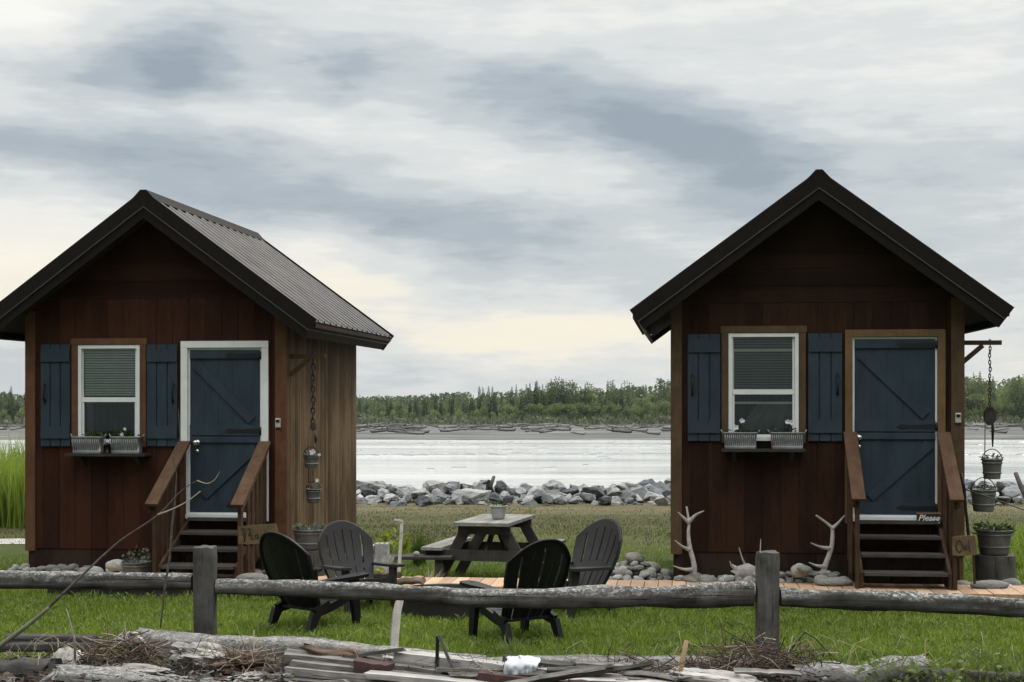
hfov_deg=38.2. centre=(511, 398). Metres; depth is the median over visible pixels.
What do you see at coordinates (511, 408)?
willow tree
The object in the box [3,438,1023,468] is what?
river riffles
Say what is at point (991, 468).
hanging pail
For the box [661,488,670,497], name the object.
boulder
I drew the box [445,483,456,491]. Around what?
boulder
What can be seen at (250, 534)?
wooden sign
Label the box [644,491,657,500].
boulder
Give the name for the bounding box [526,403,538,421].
willow tree
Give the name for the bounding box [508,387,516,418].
spruce tree
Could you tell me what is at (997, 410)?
willow tree
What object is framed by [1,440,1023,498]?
river
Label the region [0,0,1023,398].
sky
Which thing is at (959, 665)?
leafy weed
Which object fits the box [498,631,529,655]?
grass tuft
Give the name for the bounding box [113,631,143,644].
rotten wood
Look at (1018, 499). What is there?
boulder
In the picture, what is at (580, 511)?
ground
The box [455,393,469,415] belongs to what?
poplar tree
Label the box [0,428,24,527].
tall grass
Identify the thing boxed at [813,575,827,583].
cobble
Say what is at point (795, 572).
cobble
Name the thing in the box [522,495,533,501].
boulder
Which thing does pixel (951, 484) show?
entry steps
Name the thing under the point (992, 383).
poplar tree
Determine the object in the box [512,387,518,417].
spruce tree
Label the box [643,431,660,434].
driftwood log
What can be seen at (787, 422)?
trough plant
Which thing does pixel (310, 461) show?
hanging pail
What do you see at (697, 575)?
cobble
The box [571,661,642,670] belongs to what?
splintered lath
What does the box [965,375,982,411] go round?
poplar tree
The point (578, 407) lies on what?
willow tree
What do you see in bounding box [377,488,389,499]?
boulder
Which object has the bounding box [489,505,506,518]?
flower pot
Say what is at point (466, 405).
spruce tree
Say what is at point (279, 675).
broken board
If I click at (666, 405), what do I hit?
willow tree
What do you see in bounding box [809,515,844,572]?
antler
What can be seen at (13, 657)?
twig tangle
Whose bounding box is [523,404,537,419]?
willow tree
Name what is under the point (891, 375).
door
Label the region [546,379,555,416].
spruce tree
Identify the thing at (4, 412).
willow tree
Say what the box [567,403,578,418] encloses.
willow tree
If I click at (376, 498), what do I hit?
boulder
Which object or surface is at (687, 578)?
cobble
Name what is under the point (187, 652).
rotten wood
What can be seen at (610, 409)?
willow tree
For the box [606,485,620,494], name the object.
boulder
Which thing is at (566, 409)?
willow tree
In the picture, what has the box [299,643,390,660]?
bark slab
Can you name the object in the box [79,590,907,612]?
edge grass
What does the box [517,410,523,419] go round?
willow tree
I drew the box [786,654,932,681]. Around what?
weathered log
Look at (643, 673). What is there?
splintered lath
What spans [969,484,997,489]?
pail plant
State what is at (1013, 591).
boardwalk
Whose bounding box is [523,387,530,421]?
spruce tree
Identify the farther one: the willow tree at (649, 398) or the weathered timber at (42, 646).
the willow tree at (649, 398)
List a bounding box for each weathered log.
[0,657,62,681]
[39,664,231,681]
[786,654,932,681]
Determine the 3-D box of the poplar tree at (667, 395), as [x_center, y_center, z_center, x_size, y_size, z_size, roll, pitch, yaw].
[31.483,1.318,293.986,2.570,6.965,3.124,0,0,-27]
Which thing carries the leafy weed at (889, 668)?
on the debris bank
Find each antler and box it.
[674,507,703,573]
[730,539,760,578]
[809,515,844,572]
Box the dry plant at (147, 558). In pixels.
[122,545,150,562]
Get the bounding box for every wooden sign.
[238,524,277,572]
[952,535,975,583]
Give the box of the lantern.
[104,439,110,452]
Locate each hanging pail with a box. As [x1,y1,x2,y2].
[303,446,319,467]
[305,481,321,502]
[970,477,996,511]
[981,449,1003,478]
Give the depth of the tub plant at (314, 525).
16.90 m
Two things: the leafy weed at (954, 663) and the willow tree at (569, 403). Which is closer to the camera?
the leafy weed at (954, 663)
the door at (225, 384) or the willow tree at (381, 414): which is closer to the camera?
the door at (225, 384)
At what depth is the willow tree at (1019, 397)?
288.88 m
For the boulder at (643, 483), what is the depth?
32.20 m
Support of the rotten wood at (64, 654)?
on the debris bank
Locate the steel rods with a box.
[435,635,453,667]
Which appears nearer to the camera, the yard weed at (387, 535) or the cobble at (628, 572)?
the cobble at (628, 572)
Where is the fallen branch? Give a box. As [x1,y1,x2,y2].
[0,471,219,648]
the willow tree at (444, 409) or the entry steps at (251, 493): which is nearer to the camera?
the entry steps at (251, 493)
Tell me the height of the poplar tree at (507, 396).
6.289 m
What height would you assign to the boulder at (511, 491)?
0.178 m
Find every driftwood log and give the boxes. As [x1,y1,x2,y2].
[369,427,391,432]
[381,425,404,429]
[382,420,406,426]
[382,427,403,432]
[388,424,414,428]
[398,429,425,434]
[439,425,466,431]
[462,423,481,427]
[471,426,492,429]
[492,428,515,430]
[493,424,512,427]
[520,423,543,429]
[528,424,549,429]
[544,425,571,430]
[552,422,570,426]
[571,423,589,426]
[583,424,607,429]
[606,427,632,432]
[611,425,638,429]
[626,426,647,431]
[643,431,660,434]
[998,421,1023,426]
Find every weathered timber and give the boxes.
[0,642,99,651]
[5,633,96,641]
[129,627,485,675]
[486,654,753,672]
[928,668,1023,681]
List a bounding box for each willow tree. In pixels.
[0,410,7,419]
[378,402,386,415]
[379,411,386,421]
[393,402,402,417]
[439,401,449,417]
[476,406,487,417]
[498,399,508,415]
[503,404,515,420]
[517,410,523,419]
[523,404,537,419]
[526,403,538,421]
[532,403,543,420]
[546,406,553,419]
[548,403,561,419]
[553,403,563,420]
[560,404,575,419]
[565,397,575,417]
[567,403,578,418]
[573,401,584,421]
[579,406,586,417]
[584,404,591,417]
[586,400,598,419]
[587,392,599,419]
[590,402,600,417]
[603,400,613,419]
[605,402,616,422]
[612,404,623,417]
[622,406,629,419]
[627,397,637,416]
[629,403,641,417]
[636,405,642,417]
[642,401,653,418]
[643,401,654,419]
[644,391,656,416]
[651,402,659,419]
[656,399,665,420]
[663,400,670,418]
[965,390,972,413]
[965,392,988,418]
[974,394,989,415]
[993,399,1002,416]
[994,386,1005,414]
[997,386,1009,416]
[998,397,1007,417]
[1003,400,1014,420]
[1004,402,1016,420]
[1012,398,1023,421]
[1013,390,1023,419]
[1014,393,1023,413]
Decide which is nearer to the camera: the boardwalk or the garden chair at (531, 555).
the garden chair at (531, 555)
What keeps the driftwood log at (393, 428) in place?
on the ground at (580, 511)
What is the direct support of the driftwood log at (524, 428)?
on the ground at (580, 511)
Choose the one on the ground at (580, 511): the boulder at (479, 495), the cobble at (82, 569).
the boulder at (479, 495)
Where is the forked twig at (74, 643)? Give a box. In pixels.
[41,609,75,660]
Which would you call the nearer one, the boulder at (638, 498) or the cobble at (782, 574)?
the cobble at (782, 574)
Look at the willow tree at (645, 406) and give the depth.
286.91 m
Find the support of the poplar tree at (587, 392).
on the ground at (580, 511)
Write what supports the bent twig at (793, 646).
attached to the twig tangle at (767, 661)
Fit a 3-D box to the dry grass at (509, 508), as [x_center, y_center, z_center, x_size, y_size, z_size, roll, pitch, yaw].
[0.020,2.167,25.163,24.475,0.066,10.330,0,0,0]
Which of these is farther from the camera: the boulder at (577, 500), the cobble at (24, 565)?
the boulder at (577, 500)
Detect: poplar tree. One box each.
[14,397,24,416]
[369,399,376,413]
[416,401,422,417]
[452,398,461,417]
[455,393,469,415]
[480,395,490,416]
[495,395,503,413]
[501,392,515,414]
[514,396,522,412]
[541,384,553,411]
[546,380,562,408]
[551,376,568,415]
[555,380,575,415]
[565,383,580,403]
[581,381,595,415]
[591,388,601,401]
[605,380,618,417]
[622,381,636,415]
[649,378,667,413]
[653,388,665,417]
[663,381,670,413]
[663,389,670,415]
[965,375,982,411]
[965,377,974,419]
[967,379,986,409]
[971,375,987,414]
[984,379,997,409]
[1002,377,1018,422]
[1011,375,1023,412]
[1017,374,1023,393]
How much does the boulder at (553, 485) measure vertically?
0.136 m
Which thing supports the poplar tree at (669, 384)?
on the ground at (580, 511)
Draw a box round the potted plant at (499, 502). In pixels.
[491,501,505,505]
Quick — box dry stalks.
[0,627,1013,679]
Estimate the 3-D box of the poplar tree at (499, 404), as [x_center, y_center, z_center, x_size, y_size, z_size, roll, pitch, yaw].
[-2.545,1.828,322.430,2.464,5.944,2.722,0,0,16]
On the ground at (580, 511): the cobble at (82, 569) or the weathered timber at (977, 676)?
the weathered timber at (977, 676)
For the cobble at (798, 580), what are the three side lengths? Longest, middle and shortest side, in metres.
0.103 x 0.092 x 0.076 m
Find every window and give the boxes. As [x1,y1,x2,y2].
[70,338,146,446]
[720,326,806,442]
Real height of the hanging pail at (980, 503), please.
0.381 m
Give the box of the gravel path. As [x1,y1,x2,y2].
[0,538,24,543]
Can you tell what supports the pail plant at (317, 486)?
on the hanging pail at (313, 495)
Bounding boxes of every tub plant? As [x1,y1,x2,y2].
[292,522,325,530]
[972,521,1015,533]
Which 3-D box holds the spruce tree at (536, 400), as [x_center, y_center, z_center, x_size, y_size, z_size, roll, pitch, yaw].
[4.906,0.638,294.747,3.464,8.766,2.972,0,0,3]
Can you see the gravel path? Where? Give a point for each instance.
(15, 541)
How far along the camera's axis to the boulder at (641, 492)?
31.27 m
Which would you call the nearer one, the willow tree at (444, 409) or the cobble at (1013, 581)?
the cobble at (1013, 581)
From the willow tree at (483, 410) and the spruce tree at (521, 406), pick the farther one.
the spruce tree at (521, 406)
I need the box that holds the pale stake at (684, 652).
[679,640,688,670]
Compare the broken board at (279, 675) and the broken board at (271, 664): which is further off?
the broken board at (271, 664)
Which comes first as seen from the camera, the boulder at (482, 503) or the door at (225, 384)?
the door at (225, 384)
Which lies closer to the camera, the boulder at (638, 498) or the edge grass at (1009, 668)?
the edge grass at (1009, 668)
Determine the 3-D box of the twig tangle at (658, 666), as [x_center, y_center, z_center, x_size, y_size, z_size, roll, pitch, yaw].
[0.892,2.012,11.003,0.924,0.431,0.509,0,0,0]
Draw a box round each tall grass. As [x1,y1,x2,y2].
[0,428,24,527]
[970,519,1023,568]
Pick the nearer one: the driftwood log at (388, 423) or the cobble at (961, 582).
the cobble at (961, 582)
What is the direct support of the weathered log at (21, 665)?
on the ground at (580, 511)
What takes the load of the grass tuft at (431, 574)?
on the ground at (580, 511)
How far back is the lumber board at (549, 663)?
10.99 m
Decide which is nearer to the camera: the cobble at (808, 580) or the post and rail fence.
the post and rail fence
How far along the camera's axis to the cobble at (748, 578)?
16.20 m
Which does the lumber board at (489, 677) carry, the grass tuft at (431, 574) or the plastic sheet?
the plastic sheet
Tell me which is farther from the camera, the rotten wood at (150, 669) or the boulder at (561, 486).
the boulder at (561, 486)
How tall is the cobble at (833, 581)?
0.107 m
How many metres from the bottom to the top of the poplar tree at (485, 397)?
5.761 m
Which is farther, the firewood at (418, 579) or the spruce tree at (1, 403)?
the spruce tree at (1, 403)
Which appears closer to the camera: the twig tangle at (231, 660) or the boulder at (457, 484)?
the twig tangle at (231, 660)
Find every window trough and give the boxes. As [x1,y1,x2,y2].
[70,434,105,453]
[109,433,144,453]
[721,429,759,448]
[768,429,806,448]
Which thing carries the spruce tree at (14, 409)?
on the ground at (580, 511)
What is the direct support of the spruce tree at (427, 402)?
on the ground at (580, 511)
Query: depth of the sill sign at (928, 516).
16.18 m
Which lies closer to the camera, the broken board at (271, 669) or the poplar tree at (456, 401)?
the broken board at (271, 669)
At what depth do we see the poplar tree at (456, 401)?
304.02 m
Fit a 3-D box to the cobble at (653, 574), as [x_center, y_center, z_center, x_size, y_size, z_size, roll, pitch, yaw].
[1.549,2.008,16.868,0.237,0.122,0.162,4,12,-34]
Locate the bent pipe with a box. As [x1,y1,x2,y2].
[960,473,969,535]
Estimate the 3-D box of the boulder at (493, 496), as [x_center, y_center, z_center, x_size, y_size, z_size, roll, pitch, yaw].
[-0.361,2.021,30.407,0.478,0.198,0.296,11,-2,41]
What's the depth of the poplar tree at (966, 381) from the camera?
290.00 m
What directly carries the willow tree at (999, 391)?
on the ground at (580, 511)
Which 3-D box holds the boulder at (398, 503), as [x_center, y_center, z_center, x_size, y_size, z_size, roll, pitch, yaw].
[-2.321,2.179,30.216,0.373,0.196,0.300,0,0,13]
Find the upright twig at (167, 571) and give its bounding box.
[160,409,179,627]
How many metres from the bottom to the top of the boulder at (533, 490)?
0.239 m
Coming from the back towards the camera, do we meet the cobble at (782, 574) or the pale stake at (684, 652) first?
the cobble at (782, 574)
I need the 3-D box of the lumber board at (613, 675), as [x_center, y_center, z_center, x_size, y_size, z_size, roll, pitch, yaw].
[0.538,2.029,10.870,0.767,0.059,0.111,4,-3,5]
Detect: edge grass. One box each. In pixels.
[19,642,1023,671]
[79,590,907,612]
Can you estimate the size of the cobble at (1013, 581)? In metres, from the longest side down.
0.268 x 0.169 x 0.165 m
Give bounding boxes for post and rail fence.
[0,545,1023,660]
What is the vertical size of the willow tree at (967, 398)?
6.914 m
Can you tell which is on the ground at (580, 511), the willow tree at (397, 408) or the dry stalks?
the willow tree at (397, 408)
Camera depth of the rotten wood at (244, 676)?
10.56 m
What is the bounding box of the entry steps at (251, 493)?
[145,441,270,578]
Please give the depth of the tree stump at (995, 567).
16.56 m
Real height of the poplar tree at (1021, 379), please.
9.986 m
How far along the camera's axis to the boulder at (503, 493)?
31.50 m
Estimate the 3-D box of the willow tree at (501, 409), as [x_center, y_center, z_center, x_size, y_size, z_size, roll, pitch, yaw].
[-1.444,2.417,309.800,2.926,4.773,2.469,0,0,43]
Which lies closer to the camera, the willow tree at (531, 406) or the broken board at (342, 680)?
the broken board at (342, 680)
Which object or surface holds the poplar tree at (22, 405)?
on the ground at (580, 511)
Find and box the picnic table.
[421,514,565,576]
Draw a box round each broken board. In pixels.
[236,673,295,677]
[255,666,281,671]
[270,660,288,671]
[276,670,293,678]
[320,679,350,681]
[344,648,405,657]
[506,666,606,681]
[547,664,613,672]
[568,679,584,680]
[605,660,653,672]
[673,675,709,681]
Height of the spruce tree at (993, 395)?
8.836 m
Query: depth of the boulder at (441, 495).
30.92 m
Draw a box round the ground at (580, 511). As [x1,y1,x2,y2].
[0,399,1023,664]
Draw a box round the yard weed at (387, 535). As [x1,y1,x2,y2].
[375,527,412,553]
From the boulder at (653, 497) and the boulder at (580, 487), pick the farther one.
the boulder at (580, 487)
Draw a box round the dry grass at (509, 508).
[0,504,1023,560]
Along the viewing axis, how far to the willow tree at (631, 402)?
300.84 m
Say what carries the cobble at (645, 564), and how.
on the cobble
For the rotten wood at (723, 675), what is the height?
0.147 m
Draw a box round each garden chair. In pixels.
[259,531,368,632]
[317,520,404,614]
[459,538,570,644]
[539,518,622,618]
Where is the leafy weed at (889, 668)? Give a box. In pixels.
[850,654,941,681]
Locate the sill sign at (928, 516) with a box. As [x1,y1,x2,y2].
[916,513,940,523]
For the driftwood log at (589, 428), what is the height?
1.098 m
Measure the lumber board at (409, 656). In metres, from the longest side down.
0.863 x 0.149 x 0.108 m
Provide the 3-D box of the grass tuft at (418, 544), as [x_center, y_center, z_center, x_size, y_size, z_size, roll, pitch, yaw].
[-1.256,1.961,19.622,0.533,0.478,0.508,0,0,-37]
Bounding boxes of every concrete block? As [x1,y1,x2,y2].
[364,554,394,572]
[375,542,389,554]
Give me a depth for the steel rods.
10.87 m
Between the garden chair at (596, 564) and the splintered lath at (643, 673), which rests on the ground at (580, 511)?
the garden chair at (596, 564)
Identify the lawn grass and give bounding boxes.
[0,589,1023,681]
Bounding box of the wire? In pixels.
[964,489,1023,509]
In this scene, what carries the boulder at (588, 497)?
on the ground at (580, 511)
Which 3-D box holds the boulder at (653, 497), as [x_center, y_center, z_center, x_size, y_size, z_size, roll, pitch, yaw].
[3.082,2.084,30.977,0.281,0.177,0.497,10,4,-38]
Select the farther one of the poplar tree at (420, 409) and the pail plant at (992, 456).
the poplar tree at (420, 409)
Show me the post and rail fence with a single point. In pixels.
(766, 595)
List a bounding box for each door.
[181,341,268,520]
[845,329,945,522]
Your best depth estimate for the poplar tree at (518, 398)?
314.19 m
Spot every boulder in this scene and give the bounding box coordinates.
[356,497,367,503]
[360,481,385,493]
[361,488,375,496]
[365,495,381,502]
[367,498,377,504]
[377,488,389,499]
[383,493,398,501]
[387,487,397,494]
[389,501,406,505]
[396,489,411,497]
[405,494,410,502]
[409,492,429,499]
[413,488,429,492]
[414,495,433,504]
[426,480,447,493]
[430,490,447,503]
[430,496,440,503]
[443,498,451,504]
[445,481,460,494]
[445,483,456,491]
[450,488,491,504]
[451,494,458,501]
[462,495,478,504]
[476,479,494,492]
[476,484,485,489]
[478,501,487,504]
[487,492,503,502]
[494,480,508,494]
[498,495,513,504]
[500,491,508,495]
[506,487,517,494]
[511,483,521,497]
[511,496,519,502]
[515,487,526,495]
[519,499,538,504]
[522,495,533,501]
[523,485,532,489]
[527,487,543,495]
[534,491,546,502]
[541,494,552,503]
[542,479,566,490]
[542,494,567,503]
[546,490,566,495]
[548,483,558,488]
[554,495,566,504]
[562,487,578,495]
[569,496,582,503]
[578,483,587,490]
[580,486,604,500]
[581,492,595,500]
[598,495,611,504]
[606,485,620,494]
[607,488,621,496]
[611,496,623,503]
[615,483,627,490]
[617,488,633,502]
[620,491,635,501]
[621,482,634,487]
[624,497,633,502]
[631,487,648,500]
[632,479,655,486]
[634,494,643,502]
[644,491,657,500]
[648,486,664,496]
[650,495,663,500]
[653,481,668,490]
[654,495,670,505]
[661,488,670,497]
[664,477,670,483]
[965,481,974,489]
[966,488,978,497]
[977,481,990,488]
[996,481,1017,489]
[998,496,1009,501]
[1002,484,1023,502]
[1005,493,1019,502]
[1012,495,1022,503]
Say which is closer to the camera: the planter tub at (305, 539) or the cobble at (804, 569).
the cobble at (804, 569)
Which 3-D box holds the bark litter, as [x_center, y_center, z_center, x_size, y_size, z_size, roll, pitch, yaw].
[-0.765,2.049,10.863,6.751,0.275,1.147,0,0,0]
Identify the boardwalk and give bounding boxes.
[47,574,1023,608]
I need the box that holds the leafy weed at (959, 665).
[948,640,1015,681]
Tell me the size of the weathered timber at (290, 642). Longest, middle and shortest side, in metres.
2.834 x 0.438 x 0.279 m
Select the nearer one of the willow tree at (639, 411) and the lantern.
the lantern
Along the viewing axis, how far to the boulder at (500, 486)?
31.77 m
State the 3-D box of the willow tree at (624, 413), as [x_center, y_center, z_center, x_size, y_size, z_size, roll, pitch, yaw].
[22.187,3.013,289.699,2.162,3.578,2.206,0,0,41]
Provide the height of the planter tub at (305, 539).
0.231 m
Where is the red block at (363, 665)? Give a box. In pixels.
[353,657,394,673]
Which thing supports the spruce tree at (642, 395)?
on the ground at (580, 511)
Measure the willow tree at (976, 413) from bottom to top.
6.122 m
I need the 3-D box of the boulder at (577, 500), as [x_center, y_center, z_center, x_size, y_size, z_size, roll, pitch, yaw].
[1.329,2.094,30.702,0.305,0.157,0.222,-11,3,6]
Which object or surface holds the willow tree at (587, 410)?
on the ground at (580, 511)
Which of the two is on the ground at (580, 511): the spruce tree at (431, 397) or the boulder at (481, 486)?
the spruce tree at (431, 397)
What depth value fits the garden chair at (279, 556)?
13.92 m
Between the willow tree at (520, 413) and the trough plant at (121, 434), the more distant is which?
the willow tree at (520, 413)
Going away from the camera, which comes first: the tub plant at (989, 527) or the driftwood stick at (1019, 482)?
the tub plant at (989, 527)
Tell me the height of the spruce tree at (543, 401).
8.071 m
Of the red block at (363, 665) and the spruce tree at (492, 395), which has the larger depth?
the spruce tree at (492, 395)
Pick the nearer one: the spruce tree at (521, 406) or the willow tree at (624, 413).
the willow tree at (624, 413)
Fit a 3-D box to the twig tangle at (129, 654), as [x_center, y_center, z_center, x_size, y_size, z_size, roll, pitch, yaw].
[-2.930,1.905,11.108,0.850,0.554,0.626,0,0,0]
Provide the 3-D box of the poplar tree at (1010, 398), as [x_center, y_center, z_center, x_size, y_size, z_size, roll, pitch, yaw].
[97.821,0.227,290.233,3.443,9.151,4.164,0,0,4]
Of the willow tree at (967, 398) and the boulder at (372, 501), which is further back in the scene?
the willow tree at (967, 398)
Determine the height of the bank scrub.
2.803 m
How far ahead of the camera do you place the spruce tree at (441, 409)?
319.88 m
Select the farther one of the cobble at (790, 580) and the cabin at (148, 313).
the cabin at (148, 313)
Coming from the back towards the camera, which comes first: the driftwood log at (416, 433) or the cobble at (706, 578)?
the driftwood log at (416, 433)
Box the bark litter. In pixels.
[0,648,843,681]
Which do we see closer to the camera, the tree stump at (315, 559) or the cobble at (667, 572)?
the tree stump at (315, 559)
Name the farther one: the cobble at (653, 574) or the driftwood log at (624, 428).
the driftwood log at (624, 428)
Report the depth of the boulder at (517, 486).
32.61 m
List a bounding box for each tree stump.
[296,549,328,575]
[975,553,1015,580]
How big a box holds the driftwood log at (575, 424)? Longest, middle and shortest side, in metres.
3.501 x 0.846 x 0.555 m
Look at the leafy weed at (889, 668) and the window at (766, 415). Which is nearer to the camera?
the leafy weed at (889, 668)
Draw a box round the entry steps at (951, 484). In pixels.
[843,432,963,589]
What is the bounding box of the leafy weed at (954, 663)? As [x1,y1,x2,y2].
[886,658,966,681]
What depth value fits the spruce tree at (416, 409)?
345.77 m
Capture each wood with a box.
[1,376,1023,415]
[51,646,84,664]
[97,663,181,677]
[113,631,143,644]
[169,642,225,671]
[210,651,277,675]
[227,671,270,681]
[666,667,762,681]
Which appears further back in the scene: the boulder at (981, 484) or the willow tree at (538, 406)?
the willow tree at (538, 406)
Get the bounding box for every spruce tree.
[0,394,2,414]
[5,392,11,419]
[8,386,14,412]
[11,396,17,420]
[15,396,19,417]
[357,395,361,416]
[377,397,380,416]
[385,397,388,415]
[387,396,393,417]
[406,398,412,418]
[414,395,418,417]
[421,397,425,416]
[426,398,429,418]
[428,392,433,416]
[432,393,438,418]
[439,397,443,419]
[450,393,454,415]
[464,393,468,415]
[468,393,471,418]
[470,395,475,415]
[475,386,482,419]
[486,386,492,419]
[489,386,494,416]
[493,393,498,416]
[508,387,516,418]
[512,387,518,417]
[517,388,523,418]
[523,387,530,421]
[525,384,532,415]
[531,381,541,422]
[539,384,545,422]
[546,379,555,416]
[559,380,565,415]
[575,387,579,415]
[581,384,590,418]
[597,388,602,415]
[603,383,608,411]
[612,390,617,418]
[617,384,626,419]
[639,386,644,417]
[662,381,666,414]
[991,381,995,404]
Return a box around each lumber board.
[277,676,328,681]
[281,648,441,673]
[284,666,396,681]
[288,659,449,676]
[364,670,485,681]
[393,650,504,668]
[476,669,585,681]
[502,654,617,673]
[537,668,630,676]
[567,676,672,681]
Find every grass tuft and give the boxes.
[404,530,434,565]
[425,567,441,577]
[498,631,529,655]
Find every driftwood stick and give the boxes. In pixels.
[488,476,494,488]
[1013,472,1023,497]
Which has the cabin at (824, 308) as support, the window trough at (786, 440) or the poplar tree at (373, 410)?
the window trough at (786, 440)
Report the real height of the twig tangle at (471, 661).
0.402 m
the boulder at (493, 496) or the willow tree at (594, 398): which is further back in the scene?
the willow tree at (594, 398)
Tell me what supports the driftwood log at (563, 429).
on the ground at (580, 511)
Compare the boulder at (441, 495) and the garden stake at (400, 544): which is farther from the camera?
the boulder at (441, 495)
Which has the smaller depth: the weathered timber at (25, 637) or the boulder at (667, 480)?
the weathered timber at (25, 637)
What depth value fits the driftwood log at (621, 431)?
214.52 m
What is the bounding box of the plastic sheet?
[503,655,540,674]
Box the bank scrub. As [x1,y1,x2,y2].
[0,411,1023,424]
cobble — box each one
[20,563,29,567]
[37,566,45,570]
[45,564,60,570]
[62,565,74,570]
[78,567,86,571]
[89,566,103,571]
[106,559,122,570]
[235,573,267,579]
[613,574,622,579]
[615,568,627,575]
[625,570,632,575]
[626,552,643,563]
[631,561,638,566]
[633,565,643,570]
[638,572,650,577]
[640,562,650,566]
[640,570,656,579]
[646,562,659,572]
[647,567,656,572]
[661,568,673,580]
[673,576,681,580]
[683,575,697,581]
[689,572,701,580]
[698,574,715,582]
[724,577,733,581]
[733,576,742,580]
[743,576,752,580]
[780,571,785,577]
[786,577,794,582]
[791,563,807,577]
[795,578,802,583]
[797,565,812,573]
[803,577,812,582]
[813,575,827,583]
[813,577,853,585]
[957,580,969,584]
[970,580,1008,588]
[1001,578,1021,584]
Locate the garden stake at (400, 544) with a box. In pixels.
[394,519,403,571]
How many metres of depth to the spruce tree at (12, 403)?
317.12 m
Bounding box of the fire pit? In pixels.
[401,583,483,620]
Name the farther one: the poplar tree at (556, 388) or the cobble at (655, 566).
the poplar tree at (556, 388)
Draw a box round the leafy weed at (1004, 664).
[983,650,1023,681]
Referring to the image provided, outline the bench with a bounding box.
[353,554,452,576]
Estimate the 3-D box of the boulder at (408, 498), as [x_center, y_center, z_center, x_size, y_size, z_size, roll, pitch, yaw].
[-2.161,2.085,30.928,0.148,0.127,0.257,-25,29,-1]
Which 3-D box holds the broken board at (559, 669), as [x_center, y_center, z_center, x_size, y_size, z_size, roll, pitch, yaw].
[0.497,1.971,10.791,0.495,0.033,0.119,-3,-27,0]
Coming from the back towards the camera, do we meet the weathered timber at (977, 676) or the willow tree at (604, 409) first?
the willow tree at (604, 409)
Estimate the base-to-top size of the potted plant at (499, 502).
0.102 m
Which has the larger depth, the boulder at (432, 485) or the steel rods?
the boulder at (432, 485)
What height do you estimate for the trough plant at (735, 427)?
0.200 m
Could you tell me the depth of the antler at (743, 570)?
16.29 m
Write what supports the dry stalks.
on the debris bank
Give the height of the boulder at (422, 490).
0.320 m
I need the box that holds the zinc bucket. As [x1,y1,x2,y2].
[121,560,151,572]
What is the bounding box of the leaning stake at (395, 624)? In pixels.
[390,600,403,646]
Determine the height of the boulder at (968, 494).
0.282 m
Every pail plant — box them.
[303,449,320,455]
[307,479,321,488]
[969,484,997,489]
[978,453,1003,458]
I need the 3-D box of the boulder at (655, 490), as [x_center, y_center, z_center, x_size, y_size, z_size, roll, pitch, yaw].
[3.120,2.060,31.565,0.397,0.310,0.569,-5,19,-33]
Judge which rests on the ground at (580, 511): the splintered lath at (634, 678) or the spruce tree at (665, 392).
the spruce tree at (665, 392)
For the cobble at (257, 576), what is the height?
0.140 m
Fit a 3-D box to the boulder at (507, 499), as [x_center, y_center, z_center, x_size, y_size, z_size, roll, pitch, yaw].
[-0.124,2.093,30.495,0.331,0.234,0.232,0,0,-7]
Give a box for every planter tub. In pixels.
[292,527,321,549]
[971,528,1015,555]
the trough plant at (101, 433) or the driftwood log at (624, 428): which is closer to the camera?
the trough plant at (101, 433)
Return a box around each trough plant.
[73,431,102,436]
[115,427,140,436]
[725,418,755,431]
[770,419,800,431]
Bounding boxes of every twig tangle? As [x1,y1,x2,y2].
[3,643,67,663]
[75,617,171,666]
[149,630,293,676]
[349,635,543,676]
[594,639,684,676]
[666,619,842,681]
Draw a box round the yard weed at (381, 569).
[374,567,411,576]
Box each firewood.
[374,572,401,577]
[397,575,425,584]
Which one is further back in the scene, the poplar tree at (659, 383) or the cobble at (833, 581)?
the poplar tree at (659, 383)
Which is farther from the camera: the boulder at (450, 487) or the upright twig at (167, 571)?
the boulder at (450, 487)
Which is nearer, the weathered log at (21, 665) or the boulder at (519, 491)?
the weathered log at (21, 665)
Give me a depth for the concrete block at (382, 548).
17.50 m
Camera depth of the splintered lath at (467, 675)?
10.69 m
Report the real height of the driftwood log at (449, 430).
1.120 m
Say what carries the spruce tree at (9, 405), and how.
on the ground at (580, 511)
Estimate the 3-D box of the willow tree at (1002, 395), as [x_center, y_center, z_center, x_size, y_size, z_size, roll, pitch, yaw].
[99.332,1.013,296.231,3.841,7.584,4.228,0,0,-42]
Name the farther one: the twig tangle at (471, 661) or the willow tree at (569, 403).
the willow tree at (569, 403)
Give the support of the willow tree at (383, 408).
on the ground at (580, 511)
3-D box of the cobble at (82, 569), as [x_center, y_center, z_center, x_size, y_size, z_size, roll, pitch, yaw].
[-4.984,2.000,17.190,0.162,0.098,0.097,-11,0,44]
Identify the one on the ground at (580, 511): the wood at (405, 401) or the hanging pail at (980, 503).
the wood at (405, 401)
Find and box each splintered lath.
[437,667,503,672]
[448,670,546,679]
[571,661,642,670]
[576,660,643,667]
[622,670,673,680]
[627,677,646,679]
[670,676,723,681]
[733,668,801,676]
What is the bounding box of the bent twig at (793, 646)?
[790,631,836,660]
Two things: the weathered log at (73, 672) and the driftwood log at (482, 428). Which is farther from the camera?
the driftwood log at (482, 428)
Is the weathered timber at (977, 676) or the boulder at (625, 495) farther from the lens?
the boulder at (625, 495)
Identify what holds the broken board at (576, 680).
on the lumber board at (600, 679)
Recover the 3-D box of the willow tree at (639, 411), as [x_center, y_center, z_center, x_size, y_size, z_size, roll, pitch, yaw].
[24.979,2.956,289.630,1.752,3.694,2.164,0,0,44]
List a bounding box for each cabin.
[0,189,393,574]
[630,169,1013,584]
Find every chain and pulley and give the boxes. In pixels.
[308,351,316,487]
[983,339,996,488]

